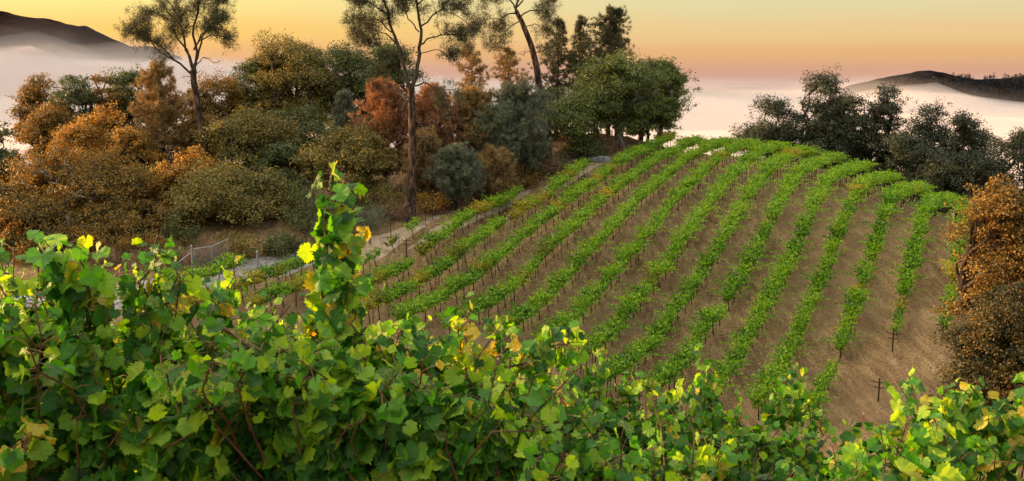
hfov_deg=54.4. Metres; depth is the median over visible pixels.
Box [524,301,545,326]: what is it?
grapevine
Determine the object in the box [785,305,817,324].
grapevine
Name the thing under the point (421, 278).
grapevine
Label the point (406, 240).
trellis post
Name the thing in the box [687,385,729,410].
grapevine
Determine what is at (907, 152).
oak tree
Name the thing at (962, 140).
oak tree
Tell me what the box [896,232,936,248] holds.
grapevine
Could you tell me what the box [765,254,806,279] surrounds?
grapevine
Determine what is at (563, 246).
drip hose
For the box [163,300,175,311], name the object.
grapevine
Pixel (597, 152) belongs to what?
shrub
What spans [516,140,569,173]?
shrub
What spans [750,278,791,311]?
grapevine
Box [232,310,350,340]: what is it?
grapevine
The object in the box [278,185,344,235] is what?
shrub
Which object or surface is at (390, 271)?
grapevine
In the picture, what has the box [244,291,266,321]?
grapevine
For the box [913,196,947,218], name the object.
grapevine
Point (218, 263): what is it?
grapevine
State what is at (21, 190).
oak tree
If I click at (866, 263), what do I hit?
grapevine
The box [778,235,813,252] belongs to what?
grapevine
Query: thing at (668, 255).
grapevine
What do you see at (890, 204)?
grapevine
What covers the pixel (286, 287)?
grapevine
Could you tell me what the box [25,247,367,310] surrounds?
gravel road
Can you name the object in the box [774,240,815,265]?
grapevine
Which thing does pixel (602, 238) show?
grapevine
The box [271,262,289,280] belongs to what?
grapevine
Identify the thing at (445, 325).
grapevine
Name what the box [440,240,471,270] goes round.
grapevine
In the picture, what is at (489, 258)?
grapevine
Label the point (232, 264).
grapevine
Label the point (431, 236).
grapevine
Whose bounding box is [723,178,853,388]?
drip hose
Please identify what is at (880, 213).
grapevine
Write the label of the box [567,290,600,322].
grapevine
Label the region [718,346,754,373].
grapevine
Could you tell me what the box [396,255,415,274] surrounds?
grapevine
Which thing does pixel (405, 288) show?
grapevine
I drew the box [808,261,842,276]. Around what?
grapevine
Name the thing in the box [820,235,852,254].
grapevine
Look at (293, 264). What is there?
grapevine
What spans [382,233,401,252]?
grapevine
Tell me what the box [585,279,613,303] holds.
grapevine
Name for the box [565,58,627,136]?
oak tree
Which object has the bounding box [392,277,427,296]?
grapevine
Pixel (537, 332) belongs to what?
grapevine
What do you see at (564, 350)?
grapevine
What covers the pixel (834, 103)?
oak tree
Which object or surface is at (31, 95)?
oak tree
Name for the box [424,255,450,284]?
grapevine
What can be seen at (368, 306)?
grapevine
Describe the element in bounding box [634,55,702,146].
oak tree
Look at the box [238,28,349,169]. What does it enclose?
oak tree
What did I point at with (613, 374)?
grapevine
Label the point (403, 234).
dirt track
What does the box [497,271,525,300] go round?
grapevine
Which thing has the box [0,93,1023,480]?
ground
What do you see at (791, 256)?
grapevine
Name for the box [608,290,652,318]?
grapevine
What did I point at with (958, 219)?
grapevine
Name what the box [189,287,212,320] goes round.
grapevine
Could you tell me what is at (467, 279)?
grapevine
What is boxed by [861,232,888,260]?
grapevine
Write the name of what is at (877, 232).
grapevine
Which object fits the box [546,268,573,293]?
grapevine
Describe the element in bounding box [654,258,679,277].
grapevine
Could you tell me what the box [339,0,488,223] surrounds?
tall pine
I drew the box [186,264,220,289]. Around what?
grapevine
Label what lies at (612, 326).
grapevine
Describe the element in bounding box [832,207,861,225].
grapevine
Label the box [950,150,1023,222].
oak tree
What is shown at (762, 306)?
grapevine
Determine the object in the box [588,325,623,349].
grapevine
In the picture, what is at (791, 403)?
grapevine
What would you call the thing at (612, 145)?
shrub
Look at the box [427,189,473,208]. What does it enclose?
shrub
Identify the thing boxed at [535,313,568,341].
grapevine
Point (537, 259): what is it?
grapevine
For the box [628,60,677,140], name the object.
oak tree
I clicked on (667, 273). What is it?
drip hose
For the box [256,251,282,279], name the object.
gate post
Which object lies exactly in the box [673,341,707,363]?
grapevine
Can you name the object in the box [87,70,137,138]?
oak tree
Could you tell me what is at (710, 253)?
grapevine
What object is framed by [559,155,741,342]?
drip hose
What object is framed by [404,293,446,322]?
grapevine
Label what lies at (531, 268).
grapevine
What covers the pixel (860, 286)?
grapevine
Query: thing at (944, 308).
grapevine
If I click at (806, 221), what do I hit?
grapevine
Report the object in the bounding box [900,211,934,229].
grapevine
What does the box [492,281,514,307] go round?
grapevine
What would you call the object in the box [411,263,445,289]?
grapevine
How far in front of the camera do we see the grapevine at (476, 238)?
74.44 m
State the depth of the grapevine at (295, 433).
4.31 m
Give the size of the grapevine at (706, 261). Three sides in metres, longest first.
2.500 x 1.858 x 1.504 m
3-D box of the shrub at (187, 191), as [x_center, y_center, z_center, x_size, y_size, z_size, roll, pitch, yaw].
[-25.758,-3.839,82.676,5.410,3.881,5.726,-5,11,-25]
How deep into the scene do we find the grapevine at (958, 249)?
63.86 m
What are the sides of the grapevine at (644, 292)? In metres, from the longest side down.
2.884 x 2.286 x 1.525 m
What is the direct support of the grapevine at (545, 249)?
on the ground at (868, 359)
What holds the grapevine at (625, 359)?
on the ground at (868, 359)
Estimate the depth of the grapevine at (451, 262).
71.29 m
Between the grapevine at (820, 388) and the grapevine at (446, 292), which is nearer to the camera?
the grapevine at (820, 388)
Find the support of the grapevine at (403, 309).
on the ground at (868, 359)
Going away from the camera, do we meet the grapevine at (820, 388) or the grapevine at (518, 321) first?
the grapevine at (820, 388)
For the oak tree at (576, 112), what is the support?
on the ground at (868, 359)
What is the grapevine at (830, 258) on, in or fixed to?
on the ground at (868, 359)
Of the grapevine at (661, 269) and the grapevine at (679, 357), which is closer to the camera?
the grapevine at (679, 357)
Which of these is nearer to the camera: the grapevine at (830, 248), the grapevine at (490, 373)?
the grapevine at (490, 373)
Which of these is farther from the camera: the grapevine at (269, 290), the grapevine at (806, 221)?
the grapevine at (806, 221)
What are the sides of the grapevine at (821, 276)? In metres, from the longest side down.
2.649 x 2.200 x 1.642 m
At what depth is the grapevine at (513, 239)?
74.39 m
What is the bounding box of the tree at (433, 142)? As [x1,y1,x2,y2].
[399,124,447,197]
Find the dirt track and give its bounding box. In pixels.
[361,156,623,264]
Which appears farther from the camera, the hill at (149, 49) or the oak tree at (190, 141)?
the hill at (149, 49)
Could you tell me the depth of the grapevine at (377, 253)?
72.61 m
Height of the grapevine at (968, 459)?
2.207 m
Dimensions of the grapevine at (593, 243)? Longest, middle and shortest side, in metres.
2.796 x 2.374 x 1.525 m
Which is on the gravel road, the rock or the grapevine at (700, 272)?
the rock
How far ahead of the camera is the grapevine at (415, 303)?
62.83 m
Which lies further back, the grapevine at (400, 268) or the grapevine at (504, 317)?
the grapevine at (400, 268)
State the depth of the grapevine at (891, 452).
9.41 m
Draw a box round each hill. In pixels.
[0,11,250,191]
[80,26,252,86]
[731,70,1023,215]
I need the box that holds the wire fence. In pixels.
[294,137,615,255]
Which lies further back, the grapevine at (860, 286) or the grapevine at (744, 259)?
the grapevine at (744, 259)
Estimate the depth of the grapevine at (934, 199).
73.98 m
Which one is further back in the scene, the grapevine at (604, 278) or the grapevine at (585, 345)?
the grapevine at (604, 278)
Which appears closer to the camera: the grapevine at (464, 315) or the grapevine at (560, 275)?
the grapevine at (464, 315)
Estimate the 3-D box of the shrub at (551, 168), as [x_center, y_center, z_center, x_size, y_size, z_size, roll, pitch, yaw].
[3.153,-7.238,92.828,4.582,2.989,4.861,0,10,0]
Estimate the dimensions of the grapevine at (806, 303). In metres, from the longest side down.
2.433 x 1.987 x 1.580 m
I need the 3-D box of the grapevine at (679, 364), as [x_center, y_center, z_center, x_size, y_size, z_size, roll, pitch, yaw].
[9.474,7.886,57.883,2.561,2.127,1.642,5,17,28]
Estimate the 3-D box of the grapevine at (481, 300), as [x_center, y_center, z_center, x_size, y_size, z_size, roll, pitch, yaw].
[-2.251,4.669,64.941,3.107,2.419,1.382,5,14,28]
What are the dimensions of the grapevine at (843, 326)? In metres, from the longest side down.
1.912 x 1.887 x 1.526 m
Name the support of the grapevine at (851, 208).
on the ground at (868, 359)
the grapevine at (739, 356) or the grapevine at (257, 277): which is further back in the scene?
the grapevine at (257, 277)
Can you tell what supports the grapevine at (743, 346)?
on the ground at (868, 359)
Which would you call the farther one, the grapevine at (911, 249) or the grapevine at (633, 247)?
the grapevine at (633, 247)
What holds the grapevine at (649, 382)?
on the ground at (868, 359)
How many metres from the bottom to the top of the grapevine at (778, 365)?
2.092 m
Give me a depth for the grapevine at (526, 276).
69.79 m
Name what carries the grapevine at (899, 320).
on the ground at (868, 359)
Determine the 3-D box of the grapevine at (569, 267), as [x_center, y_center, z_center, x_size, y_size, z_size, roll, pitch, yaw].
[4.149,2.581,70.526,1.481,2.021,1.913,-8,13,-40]
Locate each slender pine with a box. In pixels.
[448,43,491,104]
[489,46,532,99]
[527,15,587,131]
[562,14,596,86]
[567,4,646,134]
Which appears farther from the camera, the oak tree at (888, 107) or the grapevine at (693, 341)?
the oak tree at (888, 107)
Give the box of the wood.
[843,72,1023,120]
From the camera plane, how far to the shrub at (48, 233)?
71.33 m
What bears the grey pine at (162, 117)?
on the ground at (868, 359)
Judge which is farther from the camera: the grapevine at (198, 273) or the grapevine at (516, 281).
the grapevine at (516, 281)
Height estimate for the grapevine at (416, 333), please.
2.264 m
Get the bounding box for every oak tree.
[0,72,67,149]
[0,120,24,192]
[0,135,161,216]
[0,179,46,250]
[0,192,74,251]
[5,97,112,162]
[35,190,155,248]
[43,74,114,144]
[45,97,127,174]
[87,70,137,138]
[97,62,167,159]
[103,118,167,199]
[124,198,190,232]
[125,159,171,204]
[144,144,233,199]
[157,148,305,226]
[164,111,224,176]
[166,87,224,161]
[180,68,254,162]
[188,101,309,174]
[219,57,273,146]
[235,135,312,194]
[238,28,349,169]
[243,48,299,143]
[263,98,339,181]
[287,116,406,195]
[292,39,377,130]
[343,35,432,121]
[521,83,568,129]
[534,91,610,156]
[562,47,680,148]
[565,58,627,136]
[624,91,683,140]
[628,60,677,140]
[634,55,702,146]
[724,93,823,162]
[794,65,867,151]
[794,130,866,177]
[816,92,889,174]
[858,82,915,174]
[865,121,945,199]
[893,96,957,171]
[905,147,988,216]
[915,108,1004,219]
[916,277,1023,433]
[929,173,1023,390]
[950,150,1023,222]
[981,126,1023,203]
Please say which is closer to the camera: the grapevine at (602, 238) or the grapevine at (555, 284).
the grapevine at (555, 284)
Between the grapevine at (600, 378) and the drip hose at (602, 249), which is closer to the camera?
the grapevine at (600, 378)
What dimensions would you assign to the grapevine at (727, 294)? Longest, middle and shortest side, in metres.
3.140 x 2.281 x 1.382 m
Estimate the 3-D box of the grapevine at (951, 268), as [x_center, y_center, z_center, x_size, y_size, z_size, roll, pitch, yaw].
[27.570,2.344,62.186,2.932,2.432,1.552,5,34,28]
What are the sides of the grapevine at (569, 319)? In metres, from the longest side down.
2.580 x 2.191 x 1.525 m
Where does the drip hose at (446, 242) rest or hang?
on the ground at (868, 359)
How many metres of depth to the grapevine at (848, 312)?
61.21 m
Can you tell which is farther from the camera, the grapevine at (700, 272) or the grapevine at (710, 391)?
the grapevine at (700, 272)
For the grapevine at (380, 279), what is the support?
on the ground at (868, 359)
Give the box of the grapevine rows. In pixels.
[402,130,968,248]
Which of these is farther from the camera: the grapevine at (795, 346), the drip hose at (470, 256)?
the drip hose at (470, 256)
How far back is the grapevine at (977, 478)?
9.39 m
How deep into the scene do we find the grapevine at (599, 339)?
61.44 m
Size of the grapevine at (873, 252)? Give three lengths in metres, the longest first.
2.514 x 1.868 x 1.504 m
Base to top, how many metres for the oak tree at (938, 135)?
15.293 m
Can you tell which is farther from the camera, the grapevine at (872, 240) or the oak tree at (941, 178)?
the oak tree at (941, 178)
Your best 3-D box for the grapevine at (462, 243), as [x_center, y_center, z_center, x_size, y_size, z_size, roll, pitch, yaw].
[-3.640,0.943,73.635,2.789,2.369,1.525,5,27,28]
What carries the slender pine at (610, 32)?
on the ground at (868, 359)
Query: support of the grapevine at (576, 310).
on the ground at (868, 359)
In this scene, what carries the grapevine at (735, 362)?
on the ground at (868, 359)
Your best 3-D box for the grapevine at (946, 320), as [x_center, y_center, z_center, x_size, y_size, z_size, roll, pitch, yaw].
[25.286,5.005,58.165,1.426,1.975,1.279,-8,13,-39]
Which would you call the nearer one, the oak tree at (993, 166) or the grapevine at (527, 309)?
the grapevine at (527, 309)
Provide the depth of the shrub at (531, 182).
89.89 m
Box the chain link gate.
[171,239,227,269]
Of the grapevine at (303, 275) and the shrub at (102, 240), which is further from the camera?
the shrub at (102, 240)
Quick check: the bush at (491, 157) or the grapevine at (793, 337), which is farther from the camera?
the bush at (491, 157)
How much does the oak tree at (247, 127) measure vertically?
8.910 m
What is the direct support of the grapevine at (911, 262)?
on the ground at (868, 359)
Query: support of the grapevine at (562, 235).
on the ground at (868, 359)
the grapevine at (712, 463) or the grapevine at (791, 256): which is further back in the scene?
the grapevine at (791, 256)
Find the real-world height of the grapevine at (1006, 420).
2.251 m
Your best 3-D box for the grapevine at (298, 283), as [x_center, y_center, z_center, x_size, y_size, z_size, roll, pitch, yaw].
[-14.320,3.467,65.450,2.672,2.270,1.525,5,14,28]
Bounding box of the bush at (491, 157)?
[474,142,523,200]
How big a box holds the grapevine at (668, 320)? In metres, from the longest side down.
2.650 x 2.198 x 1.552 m
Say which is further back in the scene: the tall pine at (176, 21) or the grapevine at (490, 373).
the tall pine at (176, 21)
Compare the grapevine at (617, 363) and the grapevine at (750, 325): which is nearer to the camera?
the grapevine at (617, 363)
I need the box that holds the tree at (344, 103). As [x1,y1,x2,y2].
[325,88,361,163]
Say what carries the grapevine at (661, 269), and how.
on the ground at (868, 359)
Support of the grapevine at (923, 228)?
on the ground at (868, 359)
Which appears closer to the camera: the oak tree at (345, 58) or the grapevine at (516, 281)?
the grapevine at (516, 281)
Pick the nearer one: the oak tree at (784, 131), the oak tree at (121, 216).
the oak tree at (121, 216)
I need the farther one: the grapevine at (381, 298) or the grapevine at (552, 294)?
the grapevine at (552, 294)
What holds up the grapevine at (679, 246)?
on the ground at (868, 359)
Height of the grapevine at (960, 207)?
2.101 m
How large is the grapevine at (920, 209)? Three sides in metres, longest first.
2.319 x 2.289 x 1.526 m
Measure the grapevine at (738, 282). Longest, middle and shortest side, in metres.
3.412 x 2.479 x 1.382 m
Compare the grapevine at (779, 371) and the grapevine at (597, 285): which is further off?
the grapevine at (597, 285)
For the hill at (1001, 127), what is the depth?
1176.31 m
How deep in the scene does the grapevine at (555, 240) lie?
73.94 m
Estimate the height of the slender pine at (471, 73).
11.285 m
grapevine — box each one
[0,230,298,480]
[0,239,92,480]
[50,301,164,473]
[110,319,265,477]
[117,235,392,480]
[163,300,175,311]
[173,265,207,278]
[178,272,192,281]
[182,295,200,310]
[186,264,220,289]
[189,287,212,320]
[196,161,590,480]
[204,255,232,278]
[208,304,304,379]
[214,252,250,280]
[232,273,253,303]
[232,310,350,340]
[239,268,269,291]
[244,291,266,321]
[248,262,281,285]
[251,282,288,307]
[266,280,297,306]
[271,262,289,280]
[277,256,304,280]
[279,275,305,306]
[287,250,308,276]
[293,267,314,294]
[358,295,384,324]
[360,254,370,271]
[363,246,382,265]
[363,276,378,299]
[364,268,394,292]
[367,284,394,319]
[368,263,406,287]
[373,291,699,480]
[375,315,450,374]
[380,285,402,315]
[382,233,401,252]
[384,303,417,321]
[385,259,409,282]
[385,282,416,301]
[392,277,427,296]
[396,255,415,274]
[396,297,427,316]
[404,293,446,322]
[406,269,432,294]
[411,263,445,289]
[412,239,438,260]
[415,229,450,254]
[416,288,452,315]
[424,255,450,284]
[432,305,467,333]
[433,284,458,307]
[435,335,530,396]
[437,254,459,276]
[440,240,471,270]
[441,272,471,303]
[442,271,482,299]
[445,237,477,262]
[456,301,484,323]
[457,308,470,319]
[458,294,499,323]
[459,263,486,291]
[465,230,483,255]
[467,257,496,285]
[473,289,505,316]
[475,249,504,277]
[478,285,517,312]
[478,316,510,340]
[484,248,512,269]
[491,315,519,338]
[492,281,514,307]
[494,242,515,262]
[494,310,534,327]
[494,319,862,480]
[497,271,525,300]
[499,235,523,256]
[503,343,611,455]
[504,301,540,331]
[509,226,533,248]
[509,269,534,290]
[516,261,538,280]
[523,251,546,273]
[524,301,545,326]
[525,288,555,319]
[525,328,550,342]
[526,240,561,266]
[530,286,563,310]
[530,319,561,347]
[535,232,565,257]
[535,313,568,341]
[537,274,575,301]
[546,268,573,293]
[548,310,586,325]
[549,226,572,252]
[554,262,585,284]
[555,348,582,371]
[558,345,589,371]
[562,249,592,276]
[562,304,589,320]
[566,240,600,270]
[566,345,594,372]
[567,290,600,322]
[571,235,608,260]
[571,285,606,312]
[571,336,605,366]
[571,370,685,470]
[584,330,616,361]
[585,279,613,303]
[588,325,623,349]
[589,318,631,346]
[590,230,613,255]
[591,362,626,397]
[592,272,618,297]
[595,260,627,288]
[597,357,641,391]
[602,309,635,335]
[602,353,645,382]
[607,257,630,281]
[607,299,644,327]
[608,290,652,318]
[610,242,651,267]
[610,344,649,379]
[611,245,641,273]
[617,283,658,311]
[620,339,657,370]
[622,238,652,260]
[628,334,664,365]
[630,225,654,252]
[630,279,660,303]
[631,374,668,399]
[634,326,672,358]
[636,319,681,345]
[636,364,686,395]
[637,270,662,295]
[638,259,678,286]
[640,342,760,480]
[650,310,682,336]
[653,302,684,325]
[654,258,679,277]
[654,362,684,390]
[655,246,685,271]
[656,293,697,319]
[656,353,695,388]
[660,348,700,378]
[664,237,690,262]
[666,228,698,253]
[668,286,702,312]
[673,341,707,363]
[674,275,708,303]
[678,333,706,358]
[682,273,707,293]
[682,430,818,480]
[683,376,739,392]
[684,265,718,286]
[686,318,720,341]
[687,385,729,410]
[690,310,722,342]
[692,251,717,279]
[692,306,735,334]
[696,247,726,271]
[700,359,836,480]
[701,237,734,263]
[705,285,752,310]
[708,301,730,326]
[709,229,734,254]
[709,274,759,301]
[709,360,744,394]
[713,354,749,384]
[714,371,736,397]
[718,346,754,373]
[719,333,757,364]
[722,270,752,292]
[722,324,768,351]
[724,261,763,284]
[732,250,764,267]
[734,306,777,338]
[737,382,775,420]
[738,316,772,347]
[739,234,776,253]
[739,244,770,265]
[743,229,779,249]
[744,367,784,399]
[746,291,788,318]
[748,373,783,404]
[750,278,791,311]
[752,296,783,328]
[753,363,788,390]
[755,218,777,233]
[755,271,795,300]
[758,355,792,377]
[760,344,807,372]
[762,262,803,291]
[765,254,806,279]
[765,339,812,366]
[766,250,809,274]
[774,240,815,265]
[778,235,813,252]
[779,328,807,353]
[780,419,883,479]
[784,221,818,241]
[784,312,820,342]
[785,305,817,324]
[789,212,824,226]
[790,293,826,320]
[795,409,1023,480]
[796,288,829,312]
[802,267,840,294]
[803,276,830,304]
[804,388,838,419]
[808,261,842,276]
[808,369,840,395]
[809,377,836,408]
[815,365,842,389]
[817,251,840,268]
[817,331,866,358]
[818,356,844,374]
[819,217,859,242]
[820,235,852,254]
[822,226,849,253]
[831,201,863,217]
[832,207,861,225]
[832,291,873,312]
[833,195,867,206]
[833,316,864,336]
[835,285,877,305]
[836,304,863,331]
[841,265,885,285]
[848,281,871,295]
[852,257,884,275]
[858,240,888,260]
[859,204,905,221]
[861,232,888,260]
[862,217,898,231]
[866,224,889,240]
[870,200,904,222]
[872,367,1023,480]
[874,190,909,205]
[879,193,904,218]
[883,264,928,285]
[885,315,907,335]
[887,303,910,324]
[888,293,912,309]
[888,445,899,472]
[889,249,934,275]
[889,449,1017,480]
[892,239,936,256]
[894,274,926,303]
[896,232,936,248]
[898,218,938,238]
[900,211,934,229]
[905,199,947,214]
[912,199,944,219]
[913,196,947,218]
[913,200,946,218]
[916,194,949,218]
[924,195,945,217]
[929,259,959,283]
[931,308,955,334]
[932,300,955,323]
[935,287,959,302]
[937,240,966,259]
[939,226,969,248]
[939,252,974,267]
[939,279,958,296]
[943,211,979,228]
[945,361,1023,480]
[947,206,974,217]
[948,200,972,209]
[948,204,973,210]
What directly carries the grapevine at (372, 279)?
on the ground at (868, 359)
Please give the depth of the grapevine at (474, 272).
69.11 m
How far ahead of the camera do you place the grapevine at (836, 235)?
70.44 m
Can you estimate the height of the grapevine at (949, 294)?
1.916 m
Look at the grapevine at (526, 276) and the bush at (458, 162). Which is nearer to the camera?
the grapevine at (526, 276)
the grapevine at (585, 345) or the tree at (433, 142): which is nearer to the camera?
the grapevine at (585, 345)
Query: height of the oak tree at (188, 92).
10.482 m
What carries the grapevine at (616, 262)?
on the ground at (868, 359)
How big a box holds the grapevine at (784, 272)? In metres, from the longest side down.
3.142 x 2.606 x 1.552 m
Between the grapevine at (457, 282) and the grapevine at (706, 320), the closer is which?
the grapevine at (706, 320)
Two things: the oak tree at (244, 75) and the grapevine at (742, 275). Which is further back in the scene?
the oak tree at (244, 75)
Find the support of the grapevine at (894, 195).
on the ground at (868, 359)
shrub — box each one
[0,228,72,266]
[5,221,93,265]
[65,215,156,260]
[88,243,148,270]
[113,207,204,248]
[114,224,189,259]
[131,176,188,211]
[133,240,200,270]
[170,177,213,217]
[182,230,245,265]
[211,229,268,260]
[239,170,317,221]
[247,226,310,257]
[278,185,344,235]
[303,210,338,242]
[350,200,393,232]
[351,181,406,217]
[375,195,418,220]
[406,167,455,196]
[416,190,452,214]
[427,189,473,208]
[471,180,495,200]
[501,160,549,189]
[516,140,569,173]
[527,152,567,177]
[569,139,610,160]
[591,129,627,150]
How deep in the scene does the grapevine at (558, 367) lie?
56.79 m
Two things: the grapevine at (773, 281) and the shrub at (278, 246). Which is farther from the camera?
the shrub at (278, 246)
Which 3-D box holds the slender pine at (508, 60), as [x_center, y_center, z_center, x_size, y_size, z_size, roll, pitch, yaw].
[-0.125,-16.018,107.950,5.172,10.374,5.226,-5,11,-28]
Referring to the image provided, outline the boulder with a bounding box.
[589,155,610,162]
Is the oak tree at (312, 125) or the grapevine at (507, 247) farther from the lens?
the oak tree at (312, 125)
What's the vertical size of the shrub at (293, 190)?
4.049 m
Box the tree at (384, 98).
[346,75,421,186]
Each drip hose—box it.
[268,229,419,311]
[360,204,512,299]
[366,174,584,320]
[423,148,663,319]
[474,158,678,323]
[523,156,710,329]
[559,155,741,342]
[578,166,752,369]
[612,162,796,387]
[655,170,822,400]
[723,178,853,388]
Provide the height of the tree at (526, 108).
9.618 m
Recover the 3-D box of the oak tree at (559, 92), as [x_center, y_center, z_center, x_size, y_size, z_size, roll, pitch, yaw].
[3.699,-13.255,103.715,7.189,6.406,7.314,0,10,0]
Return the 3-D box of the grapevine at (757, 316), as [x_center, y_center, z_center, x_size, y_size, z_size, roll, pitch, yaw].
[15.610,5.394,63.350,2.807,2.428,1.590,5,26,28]
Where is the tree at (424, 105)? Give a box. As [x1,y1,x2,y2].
[395,81,469,163]
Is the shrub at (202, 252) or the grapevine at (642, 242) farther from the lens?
the grapevine at (642, 242)
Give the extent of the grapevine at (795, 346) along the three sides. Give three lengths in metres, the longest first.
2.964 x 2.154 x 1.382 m
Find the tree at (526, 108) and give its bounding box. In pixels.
[480,76,563,174]
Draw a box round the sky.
[0,0,1023,92]
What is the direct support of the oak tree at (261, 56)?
on the ground at (868, 359)
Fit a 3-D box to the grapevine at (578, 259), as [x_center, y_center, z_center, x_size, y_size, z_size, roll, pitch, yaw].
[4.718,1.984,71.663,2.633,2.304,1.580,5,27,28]
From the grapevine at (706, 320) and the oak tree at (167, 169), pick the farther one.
the oak tree at (167, 169)
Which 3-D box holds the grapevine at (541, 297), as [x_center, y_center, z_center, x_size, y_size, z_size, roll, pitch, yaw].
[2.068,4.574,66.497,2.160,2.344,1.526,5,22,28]
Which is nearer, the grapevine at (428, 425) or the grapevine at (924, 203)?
the grapevine at (428, 425)
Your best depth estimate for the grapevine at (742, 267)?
70.09 m
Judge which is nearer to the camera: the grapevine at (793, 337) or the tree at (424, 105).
the grapevine at (793, 337)
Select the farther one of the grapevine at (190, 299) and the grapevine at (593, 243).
the grapevine at (593, 243)
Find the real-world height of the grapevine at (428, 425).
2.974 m
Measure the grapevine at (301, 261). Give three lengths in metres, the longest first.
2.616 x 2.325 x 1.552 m
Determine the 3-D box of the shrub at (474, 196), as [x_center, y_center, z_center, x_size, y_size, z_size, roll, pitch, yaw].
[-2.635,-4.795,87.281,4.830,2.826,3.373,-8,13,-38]
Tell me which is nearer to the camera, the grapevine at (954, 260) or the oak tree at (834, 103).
the grapevine at (954, 260)
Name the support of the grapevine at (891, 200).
on the ground at (868, 359)
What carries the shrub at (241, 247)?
on the ground at (868, 359)
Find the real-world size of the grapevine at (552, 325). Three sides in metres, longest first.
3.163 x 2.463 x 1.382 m
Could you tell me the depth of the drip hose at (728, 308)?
65.42 m
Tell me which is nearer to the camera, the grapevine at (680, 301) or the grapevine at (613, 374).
the grapevine at (613, 374)
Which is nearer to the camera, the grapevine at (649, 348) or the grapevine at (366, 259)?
the grapevine at (649, 348)
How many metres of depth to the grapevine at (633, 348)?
60.29 m
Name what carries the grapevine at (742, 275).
on the ground at (868, 359)
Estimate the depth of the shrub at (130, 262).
69.40 m
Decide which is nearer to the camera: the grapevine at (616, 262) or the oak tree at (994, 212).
the oak tree at (994, 212)
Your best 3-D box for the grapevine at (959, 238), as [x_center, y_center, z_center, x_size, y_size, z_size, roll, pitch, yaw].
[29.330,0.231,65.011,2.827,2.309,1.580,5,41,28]
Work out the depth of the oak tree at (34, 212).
72.06 m
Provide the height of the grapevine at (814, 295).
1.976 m
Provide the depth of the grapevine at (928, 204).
71.77 m
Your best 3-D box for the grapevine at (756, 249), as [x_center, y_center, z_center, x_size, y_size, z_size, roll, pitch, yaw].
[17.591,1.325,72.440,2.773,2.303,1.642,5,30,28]
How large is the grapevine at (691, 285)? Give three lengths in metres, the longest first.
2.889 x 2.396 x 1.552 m
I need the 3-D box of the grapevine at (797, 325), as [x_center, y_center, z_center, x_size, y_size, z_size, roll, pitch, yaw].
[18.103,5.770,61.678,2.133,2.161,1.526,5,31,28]
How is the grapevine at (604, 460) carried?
on the ground at (868, 359)
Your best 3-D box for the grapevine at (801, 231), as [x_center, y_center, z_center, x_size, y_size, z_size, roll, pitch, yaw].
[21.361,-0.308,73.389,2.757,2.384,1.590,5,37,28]
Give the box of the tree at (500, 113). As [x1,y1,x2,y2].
[467,102,523,181]
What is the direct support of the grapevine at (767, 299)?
on the ground at (868, 359)
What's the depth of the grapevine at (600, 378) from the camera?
8.88 m
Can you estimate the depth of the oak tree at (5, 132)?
86.03 m
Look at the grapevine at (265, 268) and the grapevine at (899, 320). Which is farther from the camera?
the grapevine at (265, 268)
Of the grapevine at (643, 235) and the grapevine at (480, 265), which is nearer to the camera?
the grapevine at (480, 265)
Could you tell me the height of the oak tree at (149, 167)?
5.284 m
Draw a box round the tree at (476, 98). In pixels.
[444,83,497,159]
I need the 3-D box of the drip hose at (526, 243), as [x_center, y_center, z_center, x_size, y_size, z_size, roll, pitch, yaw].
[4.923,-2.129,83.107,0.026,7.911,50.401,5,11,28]
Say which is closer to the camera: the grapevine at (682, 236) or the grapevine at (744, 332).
the grapevine at (744, 332)
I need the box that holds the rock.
[11,294,32,307]
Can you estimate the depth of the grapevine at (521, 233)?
75.24 m
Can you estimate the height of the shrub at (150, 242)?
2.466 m
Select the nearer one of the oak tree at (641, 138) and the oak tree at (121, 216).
the oak tree at (121, 216)
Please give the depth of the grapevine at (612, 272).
69.95 m
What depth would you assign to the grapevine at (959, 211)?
67.29 m
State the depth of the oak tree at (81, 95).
100.18 m
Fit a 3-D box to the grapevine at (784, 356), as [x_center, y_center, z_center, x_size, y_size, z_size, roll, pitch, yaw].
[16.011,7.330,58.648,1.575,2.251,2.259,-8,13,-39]
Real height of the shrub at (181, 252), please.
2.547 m
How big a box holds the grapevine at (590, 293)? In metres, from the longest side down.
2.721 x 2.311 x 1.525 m
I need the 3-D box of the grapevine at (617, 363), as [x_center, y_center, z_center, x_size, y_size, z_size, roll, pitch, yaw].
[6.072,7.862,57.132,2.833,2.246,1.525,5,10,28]
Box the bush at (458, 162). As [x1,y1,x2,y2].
[422,140,488,210]
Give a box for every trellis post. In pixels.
[401,238,410,256]
[871,378,884,401]
[886,330,900,351]
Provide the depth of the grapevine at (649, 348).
61.24 m
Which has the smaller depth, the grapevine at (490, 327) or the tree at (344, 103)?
the grapevine at (490, 327)
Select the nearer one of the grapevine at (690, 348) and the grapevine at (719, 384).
the grapevine at (719, 384)
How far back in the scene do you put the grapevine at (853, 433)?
8.96 m
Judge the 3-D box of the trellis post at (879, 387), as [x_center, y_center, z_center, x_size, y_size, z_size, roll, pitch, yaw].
[19.848,8.342,53.889,0.848,1.800,0.104,5,11,28]
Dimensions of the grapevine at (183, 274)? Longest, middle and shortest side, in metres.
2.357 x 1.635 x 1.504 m
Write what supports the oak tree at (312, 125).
on the ground at (868, 359)
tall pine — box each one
[112,0,242,165]
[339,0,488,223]
[466,0,562,158]

